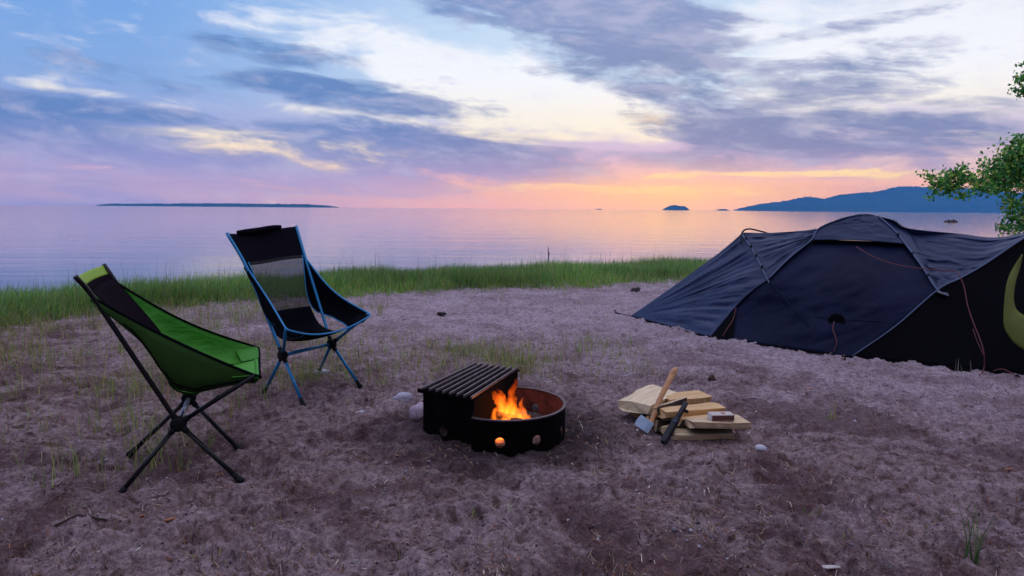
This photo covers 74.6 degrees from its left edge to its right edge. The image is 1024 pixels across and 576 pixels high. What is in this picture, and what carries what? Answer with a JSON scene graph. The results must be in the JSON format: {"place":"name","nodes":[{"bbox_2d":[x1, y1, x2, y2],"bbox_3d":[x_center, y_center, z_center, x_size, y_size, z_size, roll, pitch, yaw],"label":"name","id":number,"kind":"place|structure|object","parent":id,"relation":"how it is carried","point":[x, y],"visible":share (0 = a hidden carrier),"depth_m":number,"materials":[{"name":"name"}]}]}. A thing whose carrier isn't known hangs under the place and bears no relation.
{"place":"outdoors","nodes":[
{"label":"outdoors","id":0,"kind":"place"},
{"bbox_2d":[95,203,338,207],"bbox_3d":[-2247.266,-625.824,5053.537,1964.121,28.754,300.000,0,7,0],"label":"island","id":1,"kind":"structure","parent":0,"point":[233,205],"depth_m":4995.41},
{"bbox_2d":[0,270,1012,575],"bbox_3d":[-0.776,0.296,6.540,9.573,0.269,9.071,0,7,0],"label":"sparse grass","id":2,"kind":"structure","parent":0,"point":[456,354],"depth_m":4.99,"materials":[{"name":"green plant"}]},
{"bbox_2d":[0,274,1023,575],"bbox_3d":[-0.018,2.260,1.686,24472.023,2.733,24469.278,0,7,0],"label":"ground","id":3,"kind":"structure","parent":0,"point":[904,448],"depth_m":3.06,"materials":[{"name":"brown sand"}]},
{"bbox_2d":[54,514,107,525],"bbox_3d":[-1.577,0.848,2.462,0.167,0.050,0.011,-4,8,-31],"label":"stick","id":4,"kind":"object","parent":3,"relation":"on","point":[76,515],"visible":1,"depth_m":2.45,"materials":[{"name":"brown wood"}]},
{"bbox_2d":[73,263,261,493],"bbox_3d":[-1.499,0.365,3.023,0.696,0.926,0.651,-2,7,-21],"label":"camp chair","id":5,"kind":"object","parent":3,"relation":"on","point":[192,361],"visible":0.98,"depth_m":2.87,"materials":[{"name":"green fabric"}]},
{"bbox_2d":[225,225,370,405],"bbox_3d":[-1.339,0.143,4.262,0.758,1.063,0.627,6,9,42],"label":"camp chair","id":6,"kind":"object","parent":3,"relation":"on","point":[259,246],"visible":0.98,"depth_m":4.34,"materials":[{"name":"black fabric"}]},
{"bbox_2d":[314,369,329,374],"bbox_3d":[-1.333,0.595,4.723,0.111,0.046,0.069,-2,7,-17],"label":"stone","id":7,"kind":"object","parent":3,"relation":"on","point":[325,371],"visible":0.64,"depth_m":4.71,"materials":[{"name":"white stone"}]},
{"bbox_2d":[0,243,722,327],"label":"grass","id":8,"kind":"structure","parent":3,"relation":"on","point":[375,278],"depth_m":9.41,"materials":[{"name":"green plant"}]},
{"bbox_2d":[392,392,412,401],"bbox_3d":[-0.662,0.664,4.066,0.120,0.070,0.085,0,7,-6],"label":"stone","id":9,"kind":"object","parent":3,"relation":"on","point":[404,396],"visible":0.79,"depth_m":4.04,"materials":[{"name":"white stone"}]},
{"bbox_2d":[409,402,422,418],"bbox_3d":[-0.506,0.701,3.726,0.130,0.133,0.103,-2,7,-23],"label":"stone","id":10,"kind":"object","parent":3,"relation":"on","point":[416,411],"visible":0.43,"depth_m":3.68,"materials":[{"name":"grey stone"}]},
{"bbox_2d":[437,312,446,315],"bbox_3d":[-0.767,0.285,7.365,0.114,0.056,0.079,-1,7,-11],"label":"stone","id":11,"kind":"object","parent":3,"relation":"on","point":[441,313],"visible":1,"depth_m":7.34,"materials":[{"name":"grey stone"}]},
{"bbox_2d":[418,362,565,456],"bbox_3d":[-0.052,0.661,3.576,0.696,0.337,0.683,4,7,26],"label":"fire ring","id":12,"kind":"object","parent":3,"relation":"on","point":[462,405],"visible":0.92,"depth_m":3.39,"materials":[{"name":"black metal"}]},
{"bbox_2d":[76,304,925,575],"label":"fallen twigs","id":13,"kind":"object","parent":3,"relation":"on","point":[429,537],"visible":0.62,"depth_m":2.37,"materials":[{"name":"brown wood"}]},
{"bbox_2d":[1,300,1019,575],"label":"pebbles","id":14,"kind":"object","parent":3,"relation":"on","point":[567,520],"visible":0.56,"depth_m":2.65,"materials":[{"name":"grey stone"}]},
{"bbox_2d":[0,293,1023,575],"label":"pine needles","id":15,"kind":"object","parent":3,"relation":"on","point":[482,479],"visible":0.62,"depth_m":2.79,"materials":[{"name":"brown plant"}]},
{"bbox_2d":[0,296,1023,575],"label":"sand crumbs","id":16,"kind":"object","parent":3,"relation":"on","point":[506,488],"visible":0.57,"depth_m":2.68,"materials":[{"name":"brown sand"}]},
{"bbox_2d":[0,293,1023,575],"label":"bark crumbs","id":17,"kind":"object","parent":3,"relation":"on","point":[512,469],"visible":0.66,"depth_m":2.79,"materials":[{"name":"brown wood"}]},
{"bbox_2d":[495,409,561,445],"bbox_3d":[-0.036,0.731,3.550,0.600,0.016,0.600,0,7,0],"label":"ash","id":18,"kind":"object","parent":3,"relation":"on","point":[501,441],"visible":0.06,"depth_m":3.72},
{"bbox_2d":[504,418,521,419],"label":"burning log","id":19,"kind":"object","parent":18,"relation":"on","point":[512,418],"visible":0.22,"depth_m":3.48,"materials":[{"name":"brown wood"}]},
{"bbox_2d":[494,411,535,419],"bbox_3d":[0.017,0.689,3.565,0.226,0.096,0.052,-2,7,-22],"label":"burning log","id":20,"kind":"object","parent":18,"relation":"on","point":[499,415],"visible":0.52,"depth_m":3.54,"materials":[{"name":"brown wood"}]},
{"bbox_2d":[630,287,640,292],"bbox_3d":[1.760,0.031,9.553,0.099,0.090,0.172,7,9,44],"label":"stone","id":21,"kind":"object","parent":3,"relation":"on","point":[636,289],"visible":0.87,"depth_m":9.52,"materials":[{"name":"grey stone"}]},
{"bbox_2d":[629,413,647,417],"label":"split log","id":22,"kind":"object","parent":3,"relation":"on","point":[636,415],"visible":0.12,"depth_m":3.73,"materials":[{"name":"brown wood"}]},
{"bbox_2d":[617,385,675,414],"bbox_3d":[0.785,0.635,3.824,0.213,0.072,0.454,8,9,35],"label":"split log","id":23,"kind":"object","parent":22,"relation":"on","point":[642,400],"visible":0.66,"depth_m":3.71,"materials":[{"name":"brown wood"}]},
{"bbox_2d":[666,390,711,404],"bbox_3d":[0.991,0.638,3.847,0.284,0.066,0.160,-3,6,-21],"label":"split log","id":24,"kind":"object","parent":22,"relation":"on","point":[696,397],"visible":0.56,"depth_m":3.82,"materials":[{"name":"brown wood"}]},
{"bbox_2d":[635,367,677,433],"bbox_3d":[0.795,0.601,3.600,0.347,0.309,0.073,-6,9,-42],"label":"hatchet","id":25,"kind":"object","parent":3,"relation":"on","point":[644,424],"visible":1,"depth_m":3.56,"materials":[{"name":"brown wood"}]},
{"bbox_2d":[653,418,672,431],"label":"split log","id":26,"kind":"object","parent":3,"relation":"on","point":[659,422],"visible":0.16,"depth_m":3.57,"materials":[{"name":"brown wood"}]},
{"bbox_2d":[658,402,725,418],"bbox_3d":[0.954,0.657,3.593,0.372,0.051,0.128,-2,4,-18],"label":"split log","id":27,"kind":"object","parent":26,"relation":"on","point":[669,412],"visible":0.77,"depth_m":3.55,"materials":[{"name":"brown wood"}]},
{"bbox_2d":[658,424,687,433],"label":"split log","id":28,"kind":"object","parent":3,"relation":"on","point":[662,429],"visible":0.28,"depth_m":3.50,"materials":[{"name":"brown wood"}]},
{"bbox_2d":[660,401,688,444],"bbox_3d":[0.831,0.688,3.426,0.220,0.186,0.046,-5,9,-40],"label":"hand torch","id":29,"kind":"object","parent":3,"relation":"on","point":[670,430],"visible":1,"depth_m":3.41,"materials":[{"name":"black rubber"}]},
{"bbox_2d":[671,428,734,440],"bbox_3d":[0.978,0.750,3.451,0.342,0.050,0.095,-1,13,-5],"label":"split log","id":30,"kind":"object","parent":3,"relation":"on","point":[687,434],"visible":0.82,"depth_m":3.42,"materials":[{"name":"brown wood"}]},
{"bbox_2d":[678,414,706,426],"bbox_3d":[0.999,0.682,3.518,0.295,0.052,0.065,-2,36,-13],"label":"split log","id":31,"kind":"object","parent":30,"relation":"on","point":[681,422],"visible":0.27,"depth_m":3.48,"materials":[{"name":"brown wood"}]},
{"bbox_2d":[684,414,751,428],"bbox_3d":[1.044,0.690,3.434,0.319,0.052,0.176,0,1,-8],"label":"split log","id":32,"kind":"object","parent":30,"relation":"on","point":[739,422],"visible":0.88,"depth_m":3.37,"materials":[{"name":"brown wood"}]},
{"bbox_2d":[707,411,734,421],"bbox_3d":[1.056,0.650,3.398,0.118,0.035,0.061,0,7,-3],"label":"matchbox","id":33,"kind":"object","parent":32,"relation":"on","point":[726,416],"visible":1,"depth_m":3.37,"materials":[{"name":"grey cardboard"}]},
{"bbox_2d":[708,374,716,380],"bbox_3d":[1.371,0.618,4.607,0.064,0.056,0.056,-2,7,-23],"label":"pine cone","id":34,"kind":"object","parent":3,"relation":"on","point":[711,377],"visible":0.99,"depth_m":4.59,"materials":[{"name":"brown plant"}]},
{"bbox_2d":[754,444,766,450],"bbox_3d":[1.216,0.782,3.285,0.059,0.036,0.046,0,7,0],"label":"stone","id":35,"kind":"object","parent":3,"relation":"on","point":[759,447],"visible":0.98,"depth_m":3.27,"materials":[{"name":"white stone"}]},
{"bbox_2d":[613,214,1023,376],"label":"tent","id":36,"kind":"object","parent":3,"relation":"on","point":[935,298],"visible":1,"depth_m":5.59,"materials":[{"name":"black"}]},
{"bbox_2d":[821,565,840,568],"bbox_3d":[1.052,0.925,2.228,0.069,0.010,0.022,0,7,0],"label":"wood chip","id":37,"kind":"object","parent":3,"relation":"on","point":[831,567],"visible":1,"depth_m":2.22,"materials":[{"name":"white wood"}]},
{"bbox_2d":[829,399,845,420],"bbox_3d":[1.817,0.690,3.793,0.054,0.153,0.106,-6,9,-42],"label":"grass tuft","id":38,"kind":"object","parent":3,"relation":"on","point":[834,412],"visible":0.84,"depth_m":3.79,"materials":[{"name":"green plant"}]},
{"bbox_2d":[915,61,1023,235],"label":"birch tree","id":39,"kind":"object","parent":3,"relation":"on","point":[1009,174],"visible":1,"depth_m":9.34,"materials":[{"name":"green plant"}]},
{"bbox_2d":[946,498,1007,564],"bbox_3d":[1.581,0.823,2.283,0.234,0.235,0.193,-3,8,-28],"label":"grass tuft","id":40,"kind":"object","parent":3,"relation":"on","point":[976,557],"visible":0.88,"depth_m":2.28,"materials":[{"name":"plant"}]},
{"label":"split log","id":41,"kind":"object","parent":3,"relation":"on","visible":0},
{"bbox_2d":[649,397,686,417],"bbox_3d":[0.854,0.647,3.679,0.311,0.073,0.064,-7,21,-45],"label":"split log","id":42,"kind":"object","parent":41,"relation":"on","point":[678,402],"visible":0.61,"depth_m":3.66,"materials":[{"name":"brown wood"}]},
{"bbox_2d":[0,205,1023,293],"bbox_3d":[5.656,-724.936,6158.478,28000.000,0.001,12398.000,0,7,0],"label":"water","id":43,"kind":"structure","parent":0,"point":[52,243],"depth_m":59.69,"materials":[{"name":"blue liquid"}]},
{"bbox_2d":[0,0,1023,209],"label":"sky","id":44,"kind":"structure","parent":0,"point":[480,104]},
{"bbox_2d":[663,205,688,209],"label":"island","id":45,"kind":"structure","parent":0,"point":[673,207],"depth_m":5475.99,"materials":[{"name":"blue"}]},
{"bbox_2d":[733,186,1023,212],"bbox_3d":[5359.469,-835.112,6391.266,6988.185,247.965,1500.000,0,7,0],"label":"hills","id":46,"kind":"structure","parent":0,"point":[903,199],"depth_m":5947.83,"materials":[{"name":"blue"}]}
]}

